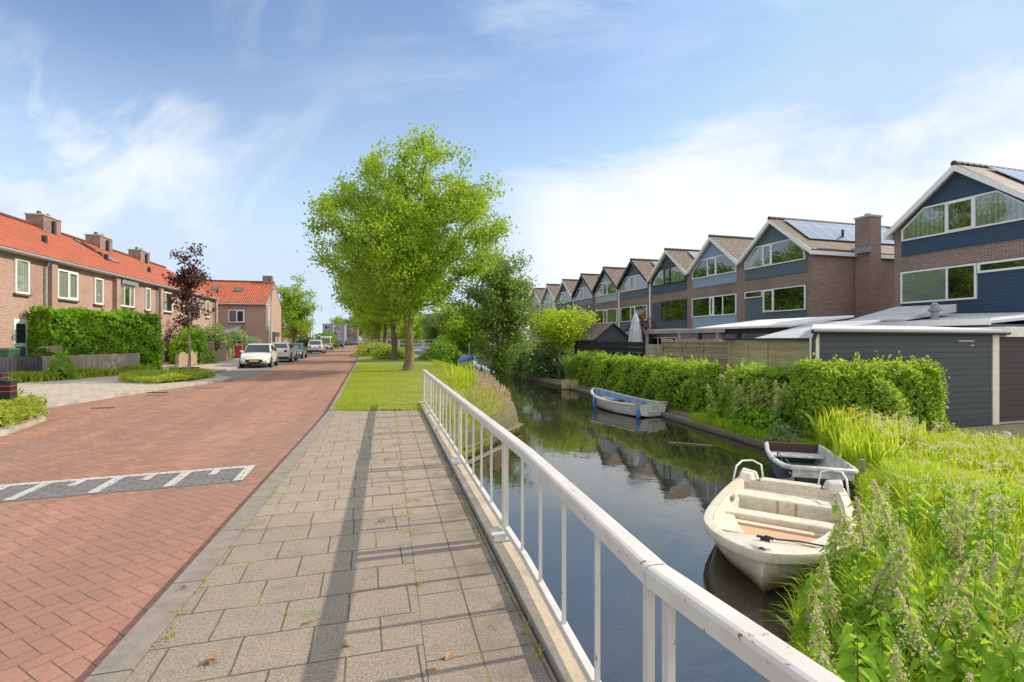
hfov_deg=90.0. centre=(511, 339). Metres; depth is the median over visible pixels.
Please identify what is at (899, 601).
nettle
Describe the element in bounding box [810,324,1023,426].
garden shed
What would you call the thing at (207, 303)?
window
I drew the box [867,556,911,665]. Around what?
nettle
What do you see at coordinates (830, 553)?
nettle
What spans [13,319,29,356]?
door
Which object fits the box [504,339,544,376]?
shrub
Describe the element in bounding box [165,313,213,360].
shrub
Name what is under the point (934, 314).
lean to
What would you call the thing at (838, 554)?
nettle
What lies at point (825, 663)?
nettle
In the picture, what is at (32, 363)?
picket fence
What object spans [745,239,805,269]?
window
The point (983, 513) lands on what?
nettle
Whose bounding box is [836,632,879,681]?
nettle
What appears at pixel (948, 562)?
nettle
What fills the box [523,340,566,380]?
shrub
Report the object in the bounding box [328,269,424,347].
street tree
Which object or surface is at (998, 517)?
nettle
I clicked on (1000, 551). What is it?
nettle
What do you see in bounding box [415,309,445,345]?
bank tree
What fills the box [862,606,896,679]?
nettle
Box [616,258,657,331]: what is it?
terraced house
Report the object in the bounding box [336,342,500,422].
lawn
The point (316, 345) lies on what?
parked car
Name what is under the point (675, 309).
window
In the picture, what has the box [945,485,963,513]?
nettle
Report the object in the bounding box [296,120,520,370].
street tree
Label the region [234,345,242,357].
wheelie bin
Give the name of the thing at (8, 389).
bollard
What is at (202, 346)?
shrub
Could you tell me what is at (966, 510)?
nettle
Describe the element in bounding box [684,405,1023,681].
tall grass
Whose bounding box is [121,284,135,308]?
window
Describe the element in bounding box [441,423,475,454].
lawn bank
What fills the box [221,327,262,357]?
shrub
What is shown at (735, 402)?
dock plant
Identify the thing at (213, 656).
dry leaf
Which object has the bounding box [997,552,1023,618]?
nettle
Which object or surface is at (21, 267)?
window
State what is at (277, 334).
sign pole
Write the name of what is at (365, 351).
shrub
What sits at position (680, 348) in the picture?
plank fence
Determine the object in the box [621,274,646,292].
window
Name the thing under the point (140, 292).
terraced house
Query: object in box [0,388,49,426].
ground shrub
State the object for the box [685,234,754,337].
terraced house
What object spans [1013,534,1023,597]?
nettle
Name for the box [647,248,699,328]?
terraced house
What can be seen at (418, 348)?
footbridge
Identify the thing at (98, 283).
window
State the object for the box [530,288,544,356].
terraced house
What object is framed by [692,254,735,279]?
window
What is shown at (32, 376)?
verge weeds
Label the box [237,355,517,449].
ground
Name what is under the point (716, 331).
pergola
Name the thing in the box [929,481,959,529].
nettle
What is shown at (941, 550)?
nettle
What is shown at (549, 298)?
window
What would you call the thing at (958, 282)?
window
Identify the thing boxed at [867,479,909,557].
nettle
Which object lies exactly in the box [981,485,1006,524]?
nettle
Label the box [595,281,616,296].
window
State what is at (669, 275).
window
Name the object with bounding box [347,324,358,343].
apartment block
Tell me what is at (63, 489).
road band
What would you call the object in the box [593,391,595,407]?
boat fender
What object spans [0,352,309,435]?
pavement kerb
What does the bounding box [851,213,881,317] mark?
chimney stack
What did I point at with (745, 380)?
dock plant
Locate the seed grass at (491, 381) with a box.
[434,368,512,420]
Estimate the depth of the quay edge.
16.43 m
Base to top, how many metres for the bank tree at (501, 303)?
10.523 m
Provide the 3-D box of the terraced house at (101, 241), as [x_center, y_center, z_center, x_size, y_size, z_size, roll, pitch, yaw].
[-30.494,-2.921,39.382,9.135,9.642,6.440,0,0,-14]
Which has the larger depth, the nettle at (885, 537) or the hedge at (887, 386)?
the hedge at (887, 386)
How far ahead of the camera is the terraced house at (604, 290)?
49.53 m
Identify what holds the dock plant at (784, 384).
on the bank ground at (1015, 429)
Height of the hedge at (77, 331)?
3.604 m
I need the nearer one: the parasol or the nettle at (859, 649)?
the nettle at (859, 649)
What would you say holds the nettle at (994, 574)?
on the bank ground at (1015, 429)
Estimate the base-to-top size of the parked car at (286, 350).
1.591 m
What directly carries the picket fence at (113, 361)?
on the pavement
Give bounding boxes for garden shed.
[569,323,628,356]
[724,320,880,390]
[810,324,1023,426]
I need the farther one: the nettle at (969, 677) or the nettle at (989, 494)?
the nettle at (989, 494)
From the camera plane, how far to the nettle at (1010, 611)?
3.62 m
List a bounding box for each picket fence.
[0,356,41,373]
[41,353,139,373]
[175,351,196,366]
[200,348,234,362]
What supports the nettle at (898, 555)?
on the bank ground at (1015, 429)
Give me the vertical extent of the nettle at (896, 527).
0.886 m
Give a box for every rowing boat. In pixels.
[590,387,668,416]
[764,441,858,491]
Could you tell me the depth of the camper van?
85.37 m
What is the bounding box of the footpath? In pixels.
[125,411,556,681]
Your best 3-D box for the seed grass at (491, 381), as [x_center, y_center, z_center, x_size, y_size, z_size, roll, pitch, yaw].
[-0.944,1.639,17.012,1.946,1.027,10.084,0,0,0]
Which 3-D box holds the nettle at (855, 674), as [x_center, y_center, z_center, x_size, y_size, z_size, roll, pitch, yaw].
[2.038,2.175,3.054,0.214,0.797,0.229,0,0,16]
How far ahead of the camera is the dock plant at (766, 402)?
13.45 m
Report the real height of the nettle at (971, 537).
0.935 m
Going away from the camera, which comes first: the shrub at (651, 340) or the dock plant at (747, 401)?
the dock plant at (747, 401)
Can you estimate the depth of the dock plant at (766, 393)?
13.37 m
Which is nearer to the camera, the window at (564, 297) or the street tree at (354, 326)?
the window at (564, 297)
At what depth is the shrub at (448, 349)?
64.18 m
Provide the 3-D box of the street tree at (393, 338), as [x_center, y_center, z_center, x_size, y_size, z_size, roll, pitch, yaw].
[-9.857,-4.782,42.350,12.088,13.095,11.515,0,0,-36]
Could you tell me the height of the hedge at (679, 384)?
2.038 m
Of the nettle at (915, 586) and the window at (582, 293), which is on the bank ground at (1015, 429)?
the nettle at (915, 586)
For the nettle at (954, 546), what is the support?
on the bank ground at (1015, 429)
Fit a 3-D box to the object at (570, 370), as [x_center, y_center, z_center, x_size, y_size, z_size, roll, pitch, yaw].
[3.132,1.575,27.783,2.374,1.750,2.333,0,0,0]
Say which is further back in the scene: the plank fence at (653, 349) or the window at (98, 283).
the window at (98, 283)
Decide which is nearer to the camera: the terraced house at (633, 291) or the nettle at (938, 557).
the nettle at (938, 557)
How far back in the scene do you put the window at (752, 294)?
31.00 m
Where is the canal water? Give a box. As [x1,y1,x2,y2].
[390,344,863,681]
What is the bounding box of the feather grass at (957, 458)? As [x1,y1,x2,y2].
[833,407,1023,539]
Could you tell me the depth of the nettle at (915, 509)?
5.71 m
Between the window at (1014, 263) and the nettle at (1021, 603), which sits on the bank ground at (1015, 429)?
the nettle at (1021, 603)
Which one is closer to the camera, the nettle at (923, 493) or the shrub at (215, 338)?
the nettle at (923, 493)
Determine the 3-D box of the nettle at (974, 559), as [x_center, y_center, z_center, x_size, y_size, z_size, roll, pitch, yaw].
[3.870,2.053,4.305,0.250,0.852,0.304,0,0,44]
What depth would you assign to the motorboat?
6.73 m
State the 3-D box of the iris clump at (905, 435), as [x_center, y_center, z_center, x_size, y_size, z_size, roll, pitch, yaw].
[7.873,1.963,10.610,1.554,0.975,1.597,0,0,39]
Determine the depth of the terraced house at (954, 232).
20.18 m
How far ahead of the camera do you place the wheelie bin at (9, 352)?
20.92 m
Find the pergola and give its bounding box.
[644,328,724,353]
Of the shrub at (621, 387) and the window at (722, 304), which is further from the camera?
the window at (722, 304)
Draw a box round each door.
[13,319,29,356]
[272,332,274,341]
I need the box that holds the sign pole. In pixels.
[275,332,279,341]
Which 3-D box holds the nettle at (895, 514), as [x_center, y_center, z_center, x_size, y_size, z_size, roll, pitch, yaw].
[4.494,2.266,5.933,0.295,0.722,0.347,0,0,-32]
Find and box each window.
[13,258,31,296]
[58,269,79,302]
[93,277,104,306]
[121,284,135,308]
[145,287,151,311]
[164,291,173,313]
[205,301,210,318]
[228,310,244,323]
[531,298,540,308]
[542,295,554,306]
[557,291,571,303]
[575,287,592,300]
[578,311,592,323]
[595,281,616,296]
[595,308,616,323]
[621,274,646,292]
[621,305,647,321]
[652,266,685,286]
[652,337,676,358]
[661,299,686,319]
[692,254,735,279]
[692,294,736,316]
[744,290,762,298]
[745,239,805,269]
[763,285,805,311]
[900,263,976,303]
[901,190,1023,241]
[977,257,1023,272]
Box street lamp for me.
[270,287,290,342]
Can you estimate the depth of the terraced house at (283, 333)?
93.53 m
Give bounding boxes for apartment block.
[322,324,346,342]
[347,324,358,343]
[362,327,403,342]
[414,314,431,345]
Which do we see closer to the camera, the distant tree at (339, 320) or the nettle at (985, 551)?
the nettle at (985, 551)
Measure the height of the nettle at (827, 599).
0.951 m
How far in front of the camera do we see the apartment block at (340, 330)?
189.32 m
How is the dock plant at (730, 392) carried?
on the bank ground at (1015, 429)
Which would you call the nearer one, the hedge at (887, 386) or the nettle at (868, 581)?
the nettle at (868, 581)
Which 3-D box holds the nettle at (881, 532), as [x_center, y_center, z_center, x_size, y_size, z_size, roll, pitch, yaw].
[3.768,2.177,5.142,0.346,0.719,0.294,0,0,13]
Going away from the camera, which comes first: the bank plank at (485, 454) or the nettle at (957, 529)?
the nettle at (957, 529)
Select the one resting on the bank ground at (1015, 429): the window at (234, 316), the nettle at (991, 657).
the nettle at (991, 657)
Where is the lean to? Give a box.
[847,302,1023,327]
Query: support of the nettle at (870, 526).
on the bank ground at (1015, 429)
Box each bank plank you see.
[463,423,522,449]
[467,445,501,464]
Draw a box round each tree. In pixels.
[162,242,220,368]
[276,271,321,342]
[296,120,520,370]
[310,217,470,359]
[327,314,347,323]
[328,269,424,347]
[346,317,365,340]
[349,313,373,345]
[350,310,414,342]
[351,312,390,341]
[364,333,375,340]
[396,311,424,346]
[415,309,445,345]
[431,302,474,353]
[440,301,494,354]
[451,247,543,363]
[512,298,600,377]
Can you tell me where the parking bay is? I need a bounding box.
[215,345,348,379]
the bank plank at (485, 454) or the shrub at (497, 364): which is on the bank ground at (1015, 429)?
the shrub at (497, 364)
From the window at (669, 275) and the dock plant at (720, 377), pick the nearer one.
the dock plant at (720, 377)
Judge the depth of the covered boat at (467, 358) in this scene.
49.21 m
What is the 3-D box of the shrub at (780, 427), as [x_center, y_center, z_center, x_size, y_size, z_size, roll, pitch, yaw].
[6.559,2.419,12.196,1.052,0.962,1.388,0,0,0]
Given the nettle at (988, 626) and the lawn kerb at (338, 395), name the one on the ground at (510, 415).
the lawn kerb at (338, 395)
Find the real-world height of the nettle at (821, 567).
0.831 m
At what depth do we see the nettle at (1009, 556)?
4.80 m
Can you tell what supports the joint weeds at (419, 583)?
on the footpath
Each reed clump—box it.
[444,361,488,390]
[445,360,477,379]
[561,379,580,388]
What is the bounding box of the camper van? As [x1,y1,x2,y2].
[320,336,332,349]
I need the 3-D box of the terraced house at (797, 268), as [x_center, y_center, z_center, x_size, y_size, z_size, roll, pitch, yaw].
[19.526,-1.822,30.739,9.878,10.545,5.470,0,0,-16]
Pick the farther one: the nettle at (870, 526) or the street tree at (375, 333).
the street tree at (375, 333)
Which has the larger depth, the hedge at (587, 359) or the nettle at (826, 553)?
the hedge at (587, 359)
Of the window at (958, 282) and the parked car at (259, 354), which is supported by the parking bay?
the parked car at (259, 354)
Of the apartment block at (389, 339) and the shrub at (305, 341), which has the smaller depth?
the shrub at (305, 341)
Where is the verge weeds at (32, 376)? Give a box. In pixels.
[8,364,160,382]
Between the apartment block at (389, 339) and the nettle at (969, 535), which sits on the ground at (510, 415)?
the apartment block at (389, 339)
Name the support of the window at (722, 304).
in the terraced house at (714, 270)
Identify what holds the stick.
on the canal water
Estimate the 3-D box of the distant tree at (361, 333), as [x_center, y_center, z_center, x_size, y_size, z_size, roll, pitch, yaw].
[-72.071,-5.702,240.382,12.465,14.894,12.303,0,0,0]
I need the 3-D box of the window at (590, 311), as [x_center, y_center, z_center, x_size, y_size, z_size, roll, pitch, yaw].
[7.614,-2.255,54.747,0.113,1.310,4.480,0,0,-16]
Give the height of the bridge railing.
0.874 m
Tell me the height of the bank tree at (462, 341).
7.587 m
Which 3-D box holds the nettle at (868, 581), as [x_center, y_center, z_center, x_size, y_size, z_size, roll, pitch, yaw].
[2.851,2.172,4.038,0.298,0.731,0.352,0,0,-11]
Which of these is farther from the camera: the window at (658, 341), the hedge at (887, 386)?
the window at (658, 341)
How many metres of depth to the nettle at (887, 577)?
3.92 m
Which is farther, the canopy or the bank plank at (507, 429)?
the canopy
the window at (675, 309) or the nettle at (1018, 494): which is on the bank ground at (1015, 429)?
the nettle at (1018, 494)
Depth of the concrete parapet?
3.50 m
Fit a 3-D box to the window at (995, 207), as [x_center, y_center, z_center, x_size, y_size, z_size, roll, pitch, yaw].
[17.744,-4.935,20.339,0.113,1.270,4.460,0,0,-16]
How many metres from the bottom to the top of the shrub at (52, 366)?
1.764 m
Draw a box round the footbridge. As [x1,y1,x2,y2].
[374,340,431,350]
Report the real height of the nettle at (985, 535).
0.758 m
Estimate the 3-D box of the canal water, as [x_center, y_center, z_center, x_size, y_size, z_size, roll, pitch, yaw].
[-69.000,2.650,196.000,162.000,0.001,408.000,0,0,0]
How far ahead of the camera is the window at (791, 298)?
28.68 m
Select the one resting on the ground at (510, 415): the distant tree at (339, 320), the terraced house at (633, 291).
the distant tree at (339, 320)
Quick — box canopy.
[695,315,853,347]
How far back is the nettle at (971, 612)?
3.27 m
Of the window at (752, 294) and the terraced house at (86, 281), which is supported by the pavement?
the terraced house at (86, 281)
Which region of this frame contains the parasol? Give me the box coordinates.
[628,313,642,352]
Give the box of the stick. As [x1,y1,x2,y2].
[670,442,712,445]
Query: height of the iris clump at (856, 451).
1.025 m
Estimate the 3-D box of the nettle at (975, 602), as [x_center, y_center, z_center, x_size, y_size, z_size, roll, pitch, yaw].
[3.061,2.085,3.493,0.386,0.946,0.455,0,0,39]
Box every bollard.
[0,372,7,378]
[0,378,17,402]
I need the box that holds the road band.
[0,468,248,501]
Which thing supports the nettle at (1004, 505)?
on the bank ground at (1015, 429)
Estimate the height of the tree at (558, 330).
5.121 m
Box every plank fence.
[588,342,644,357]
[645,344,660,367]
[661,338,733,379]
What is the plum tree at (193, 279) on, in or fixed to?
on the pavement
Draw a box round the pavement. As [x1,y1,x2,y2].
[0,342,391,428]
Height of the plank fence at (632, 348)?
2.235 m
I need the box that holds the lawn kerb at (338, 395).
[329,355,360,409]
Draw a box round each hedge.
[26,304,167,369]
[574,349,611,387]
[591,352,727,414]
[721,358,795,418]
[782,350,957,440]
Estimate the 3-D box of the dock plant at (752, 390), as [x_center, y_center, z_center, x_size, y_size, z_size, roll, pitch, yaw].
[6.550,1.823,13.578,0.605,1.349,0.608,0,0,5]
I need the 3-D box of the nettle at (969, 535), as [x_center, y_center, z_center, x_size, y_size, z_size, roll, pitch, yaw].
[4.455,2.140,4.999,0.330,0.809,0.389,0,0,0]
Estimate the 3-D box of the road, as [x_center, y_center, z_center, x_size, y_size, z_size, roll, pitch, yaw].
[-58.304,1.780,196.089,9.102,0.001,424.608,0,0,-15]
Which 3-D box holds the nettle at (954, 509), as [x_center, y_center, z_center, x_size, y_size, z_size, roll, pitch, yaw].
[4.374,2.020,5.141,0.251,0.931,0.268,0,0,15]
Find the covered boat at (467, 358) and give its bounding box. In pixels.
[457,355,477,366]
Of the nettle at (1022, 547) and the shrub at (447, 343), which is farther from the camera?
the shrub at (447, 343)
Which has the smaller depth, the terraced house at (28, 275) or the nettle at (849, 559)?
the nettle at (849, 559)
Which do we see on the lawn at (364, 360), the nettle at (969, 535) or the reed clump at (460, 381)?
the reed clump at (460, 381)
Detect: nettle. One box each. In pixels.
[787,571,832,650]
[802,556,829,627]
[802,585,826,644]
[806,605,836,664]
[807,646,838,674]
[814,567,842,660]
[816,547,829,581]
[817,651,841,678]
[819,531,851,598]
[820,515,847,596]
[830,535,854,589]
[831,521,860,571]
[832,497,871,611]
[833,618,864,656]
[834,620,884,681]
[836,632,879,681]
[836,639,860,681]
[837,564,871,632]
[837,631,867,681]
[848,496,881,567]
[848,519,877,570]
[852,556,896,639]
[854,497,879,538]
[857,525,872,566]
[859,541,887,588]
[860,569,883,615]
[860,636,895,681]
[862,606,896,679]
[863,489,889,532]
[865,509,886,563]
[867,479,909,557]
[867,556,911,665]
[872,482,892,540]
[873,568,909,625]
[876,521,890,551]
[878,524,917,614]
[878,525,894,547]
[885,522,910,571]
[885,601,922,673]
[886,576,926,646]
[886,644,910,681]
[886,647,917,681]
[889,546,924,662]
[891,505,910,540]
[891,588,946,681]
[893,506,906,530]
[900,487,932,538]
[904,477,933,523]
[905,565,974,681]
[922,563,955,633]
[924,562,932,577]
[925,548,947,576]
[926,547,945,571]
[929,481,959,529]
[930,523,961,569]
[931,501,950,541]
[933,568,961,621]
[934,637,977,681]
[937,497,961,556]
[939,509,971,568]
[939,559,960,584]
[942,578,987,656]
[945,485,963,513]
[947,575,1000,652]
[949,525,969,565]
[952,619,994,681]
[953,647,981,681]
[955,485,984,546]
[957,504,976,553]
[958,596,993,664]
[959,520,982,557]
[961,493,981,527]
[962,539,992,587]
[963,522,1002,579]
[963,672,975,681]
[966,498,979,545]
[970,552,1010,639]
[972,638,1018,681]
[973,523,1016,594]
[974,522,990,553]
[974,540,1000,587]
[976,501,996,535]
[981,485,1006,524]
[983,610,1023,680]
[985,496,1010,559]
[986,475,1016,518]
[990,636,1023,681]
[992,591,1020,648]
[993,507,1010,536]
[995,491,1016,542]
[997,545,1012,570]
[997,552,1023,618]
[1010,595,1023,642]
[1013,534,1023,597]
[1015,493,1022,517]
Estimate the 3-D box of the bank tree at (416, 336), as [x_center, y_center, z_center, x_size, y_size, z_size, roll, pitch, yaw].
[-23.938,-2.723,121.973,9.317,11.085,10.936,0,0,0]
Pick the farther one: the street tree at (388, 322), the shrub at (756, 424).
the street tree at (388, 322)
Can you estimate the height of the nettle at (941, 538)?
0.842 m
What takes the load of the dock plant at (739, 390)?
on the bank ground at (1015, 429)
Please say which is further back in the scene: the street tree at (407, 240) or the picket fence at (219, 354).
the picket fence at (219, 354)
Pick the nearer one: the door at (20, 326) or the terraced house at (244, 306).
the door at (20, 326)
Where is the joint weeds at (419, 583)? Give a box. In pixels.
[153,413,544,658]
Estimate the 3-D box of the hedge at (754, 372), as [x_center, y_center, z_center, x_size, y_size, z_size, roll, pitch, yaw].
[7.099,1.522,14.450,1.895,1.976,2.177,0,0,0]
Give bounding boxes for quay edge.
[487,365,764,447]
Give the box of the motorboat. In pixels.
[703,459,856,591]
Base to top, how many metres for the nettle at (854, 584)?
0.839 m
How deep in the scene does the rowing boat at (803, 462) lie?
9.77 m
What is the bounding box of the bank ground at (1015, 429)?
[400,343,1023,645]
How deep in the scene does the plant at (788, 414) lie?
12.24 m
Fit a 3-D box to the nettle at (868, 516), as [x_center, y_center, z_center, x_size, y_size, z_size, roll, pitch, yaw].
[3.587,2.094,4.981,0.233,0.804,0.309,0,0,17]
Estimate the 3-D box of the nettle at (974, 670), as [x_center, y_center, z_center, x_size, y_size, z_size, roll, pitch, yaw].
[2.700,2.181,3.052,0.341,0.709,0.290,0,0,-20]
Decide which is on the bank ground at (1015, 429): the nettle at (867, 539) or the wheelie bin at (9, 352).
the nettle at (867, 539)
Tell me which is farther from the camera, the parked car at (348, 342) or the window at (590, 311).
the parked car at (348, 342)
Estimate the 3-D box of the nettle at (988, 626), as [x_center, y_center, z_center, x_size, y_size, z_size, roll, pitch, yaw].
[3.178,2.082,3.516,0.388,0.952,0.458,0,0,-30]
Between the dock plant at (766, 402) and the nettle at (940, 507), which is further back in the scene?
the dock plant at (766, 402)
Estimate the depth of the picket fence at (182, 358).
31.14 m
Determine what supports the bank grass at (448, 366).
on the ground at (510, 415)
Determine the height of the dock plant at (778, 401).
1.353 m
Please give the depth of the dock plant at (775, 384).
12.98 m
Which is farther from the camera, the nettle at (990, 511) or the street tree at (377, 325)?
the street tree at (377, 325)
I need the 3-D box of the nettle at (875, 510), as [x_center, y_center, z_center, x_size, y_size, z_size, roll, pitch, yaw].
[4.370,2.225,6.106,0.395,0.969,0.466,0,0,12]
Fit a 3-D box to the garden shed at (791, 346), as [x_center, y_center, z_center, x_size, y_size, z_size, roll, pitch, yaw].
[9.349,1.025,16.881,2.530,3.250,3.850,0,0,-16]
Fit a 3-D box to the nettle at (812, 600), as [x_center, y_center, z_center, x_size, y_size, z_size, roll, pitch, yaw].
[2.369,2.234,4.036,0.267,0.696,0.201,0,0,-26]
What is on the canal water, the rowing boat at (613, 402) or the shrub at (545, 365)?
the rowing boat at (613, 402)
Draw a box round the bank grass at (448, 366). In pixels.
[423,358,520,464]
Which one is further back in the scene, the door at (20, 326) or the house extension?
the house extension
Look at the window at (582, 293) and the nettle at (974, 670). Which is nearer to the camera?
the nettle at (974, 670)
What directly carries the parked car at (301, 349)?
on the parking bay
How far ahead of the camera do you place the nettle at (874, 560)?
4.35 m
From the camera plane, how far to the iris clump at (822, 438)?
10.90 m
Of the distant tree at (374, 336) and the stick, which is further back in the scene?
the distant tree at (374, 336)
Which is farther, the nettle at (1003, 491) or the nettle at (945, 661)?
the nettle at (1003, 491)
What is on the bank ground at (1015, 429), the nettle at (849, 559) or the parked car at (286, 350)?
the nettle at (849, 559)
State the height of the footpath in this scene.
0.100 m
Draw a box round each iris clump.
[801,403,904,447]
[817,419,917,469]
[852,409,933,450]
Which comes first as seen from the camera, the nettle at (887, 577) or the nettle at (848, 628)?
the nettle at (848, 628)
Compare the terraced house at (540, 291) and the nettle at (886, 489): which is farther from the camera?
the terraced house at (540, 291)
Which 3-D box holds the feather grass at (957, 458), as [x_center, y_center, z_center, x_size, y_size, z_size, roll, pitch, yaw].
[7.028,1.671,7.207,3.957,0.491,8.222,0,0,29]
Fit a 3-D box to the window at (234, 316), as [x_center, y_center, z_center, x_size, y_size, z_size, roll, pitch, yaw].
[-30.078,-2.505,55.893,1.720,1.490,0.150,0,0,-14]
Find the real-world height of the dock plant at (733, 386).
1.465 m
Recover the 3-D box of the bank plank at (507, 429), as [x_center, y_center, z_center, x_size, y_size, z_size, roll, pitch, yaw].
[-0.455,2.500,13.450,0.200,0.050,3.673,0,0,22]
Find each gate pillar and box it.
[207,342,213,349]
[220,341,226,359]
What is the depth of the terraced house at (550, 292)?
64.67 m
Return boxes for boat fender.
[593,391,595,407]
[636,400,639,418]
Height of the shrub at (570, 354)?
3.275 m
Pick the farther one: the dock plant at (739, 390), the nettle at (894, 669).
the dock plant at (739, 390)
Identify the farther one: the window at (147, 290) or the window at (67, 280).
the window at (147, 290)
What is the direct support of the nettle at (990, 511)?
on the bank ground at (1015, 429)
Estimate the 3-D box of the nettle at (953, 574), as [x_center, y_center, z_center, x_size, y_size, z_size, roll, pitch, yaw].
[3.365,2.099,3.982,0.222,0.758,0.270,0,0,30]
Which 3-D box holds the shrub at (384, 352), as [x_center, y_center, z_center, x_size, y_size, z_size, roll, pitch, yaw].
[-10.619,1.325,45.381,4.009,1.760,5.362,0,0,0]
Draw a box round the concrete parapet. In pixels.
[420,403,586,681]
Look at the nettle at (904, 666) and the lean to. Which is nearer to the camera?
the nettle at (904, 666)
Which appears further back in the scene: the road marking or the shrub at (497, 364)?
the shrub at (497, 364)
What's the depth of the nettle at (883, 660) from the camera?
3.20 m
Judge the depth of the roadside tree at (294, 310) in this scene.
70.50 m
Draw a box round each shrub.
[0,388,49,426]
[43,349,79,380]
[118,367,215,382]
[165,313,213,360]
[168,321,218,364]
[200,322,234,359]
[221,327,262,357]
[291,334,316,348]
[311,330,340,348]
[350,341,391,356]
[370,345,415,359]
[415,350,451,363]
[428,336,460,360]
[433,335,460,355]
[488,348,515,370]
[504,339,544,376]
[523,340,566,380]
[549,342,573,375]
[612,377,637,396]
[624,315,659,353]
[722,404,791,439]
[762,420,810,444]
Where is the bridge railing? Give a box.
[419,369,844,681]
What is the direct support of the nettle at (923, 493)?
on the bank ground at (1015, 429)
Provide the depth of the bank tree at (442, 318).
82.32 m
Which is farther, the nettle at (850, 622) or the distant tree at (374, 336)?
the distant tree at (374, 336)
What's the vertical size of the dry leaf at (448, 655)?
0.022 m
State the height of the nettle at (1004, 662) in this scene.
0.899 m
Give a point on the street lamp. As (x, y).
(271, 313)
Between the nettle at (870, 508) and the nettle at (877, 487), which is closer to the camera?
the nettle at (877, 487)
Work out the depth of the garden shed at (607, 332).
31.38 m
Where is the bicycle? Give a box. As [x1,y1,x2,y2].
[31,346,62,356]
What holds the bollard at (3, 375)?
on the pavement
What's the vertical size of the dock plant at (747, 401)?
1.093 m
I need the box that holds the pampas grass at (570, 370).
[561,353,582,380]
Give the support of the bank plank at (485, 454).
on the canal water
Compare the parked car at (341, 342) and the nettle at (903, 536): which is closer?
the nettle at (903, 536)
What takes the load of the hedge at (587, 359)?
on the bank ground at (1015, 429)
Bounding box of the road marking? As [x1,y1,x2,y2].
[0,465,254,499]
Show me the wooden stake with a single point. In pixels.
(862, 466)
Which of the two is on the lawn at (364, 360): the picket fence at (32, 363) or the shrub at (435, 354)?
the shrub at (435, 354)
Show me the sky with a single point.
(619, 131)
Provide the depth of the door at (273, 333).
60.08 m
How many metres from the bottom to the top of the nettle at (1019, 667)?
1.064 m
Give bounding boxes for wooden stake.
[860,459,864,478]
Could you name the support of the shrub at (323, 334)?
on the pavement
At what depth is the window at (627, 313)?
44.69 m
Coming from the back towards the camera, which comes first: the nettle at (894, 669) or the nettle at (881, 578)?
the nettle at (881, 578)
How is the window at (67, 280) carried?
in the terraced house at (86, 281)
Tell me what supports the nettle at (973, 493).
on the bank ground at (1015, 429)
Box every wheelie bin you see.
[0,348,20,372]
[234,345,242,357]
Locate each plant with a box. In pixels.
[703,384,721,425]
[714,374,729,417]
[716,374,729,414]
[727,383,734,404]
[728,376,741,416]
[728,389,742,429]
[735,384,747,422]
[737,373,749,406]
[744,395,754,424]
[747,383,765,417]
[754,380,764,419]
[757,377,774,418]
[759,384,772,419]
[767,380,785,432]
[769,386,786,432]
[772,381,788,423]
[779,387,789,419]
[780,372,828,437]
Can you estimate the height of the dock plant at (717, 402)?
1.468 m
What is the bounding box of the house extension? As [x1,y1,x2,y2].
[644,328,735,370]
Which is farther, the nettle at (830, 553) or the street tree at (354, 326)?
the street tree at (354, 326)
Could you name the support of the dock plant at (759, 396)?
on the bank ground at (1015, 429)
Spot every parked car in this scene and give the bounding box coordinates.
[239,343,278,367]
[272,342,297,361]
[292,343,307,358]
[307,340,325,353]
[334,339,343,347]
[344,340,351,345]
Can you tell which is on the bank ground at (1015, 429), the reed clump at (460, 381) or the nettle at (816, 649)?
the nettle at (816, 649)
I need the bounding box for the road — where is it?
[0,344,364,681]
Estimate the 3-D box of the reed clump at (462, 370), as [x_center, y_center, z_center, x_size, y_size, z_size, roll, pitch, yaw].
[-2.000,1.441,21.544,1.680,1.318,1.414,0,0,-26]
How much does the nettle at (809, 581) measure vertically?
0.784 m
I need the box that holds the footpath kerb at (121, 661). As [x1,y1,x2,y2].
[84,410,336,681]
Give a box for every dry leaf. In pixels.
[201,653,217,663]
[445,651,451,660]
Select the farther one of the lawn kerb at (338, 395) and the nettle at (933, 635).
the lawn kerb at (338, 395)
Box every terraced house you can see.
[0,212,121,311]
[0,228,58,356]
[24,211,164,361]
[84,232,195,361]
[127,247,218,335]
[188,272,281,342]
[283,317,288,341]
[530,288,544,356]
[540,284,559,350]
[554,279,578,354]
[571,273,599,330]
[591,266,625,325]
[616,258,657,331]
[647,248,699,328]
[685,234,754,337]
[737,216,893,337]
[884,160,1023,323]
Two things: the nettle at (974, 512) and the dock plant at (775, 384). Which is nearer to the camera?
the nettle at (974, 512)
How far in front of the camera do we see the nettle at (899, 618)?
3.56 m
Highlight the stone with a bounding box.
[999,431,1010,437]
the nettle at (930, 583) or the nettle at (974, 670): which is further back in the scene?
the nettle at (930, 583)
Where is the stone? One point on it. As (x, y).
(1005, 433)
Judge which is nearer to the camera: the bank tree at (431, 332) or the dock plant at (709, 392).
the dock plant at (709, 392)
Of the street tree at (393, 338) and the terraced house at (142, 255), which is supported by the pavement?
the terraced house at (142, 255)
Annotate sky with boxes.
[0,0,1023,339]
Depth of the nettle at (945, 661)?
3.03 m

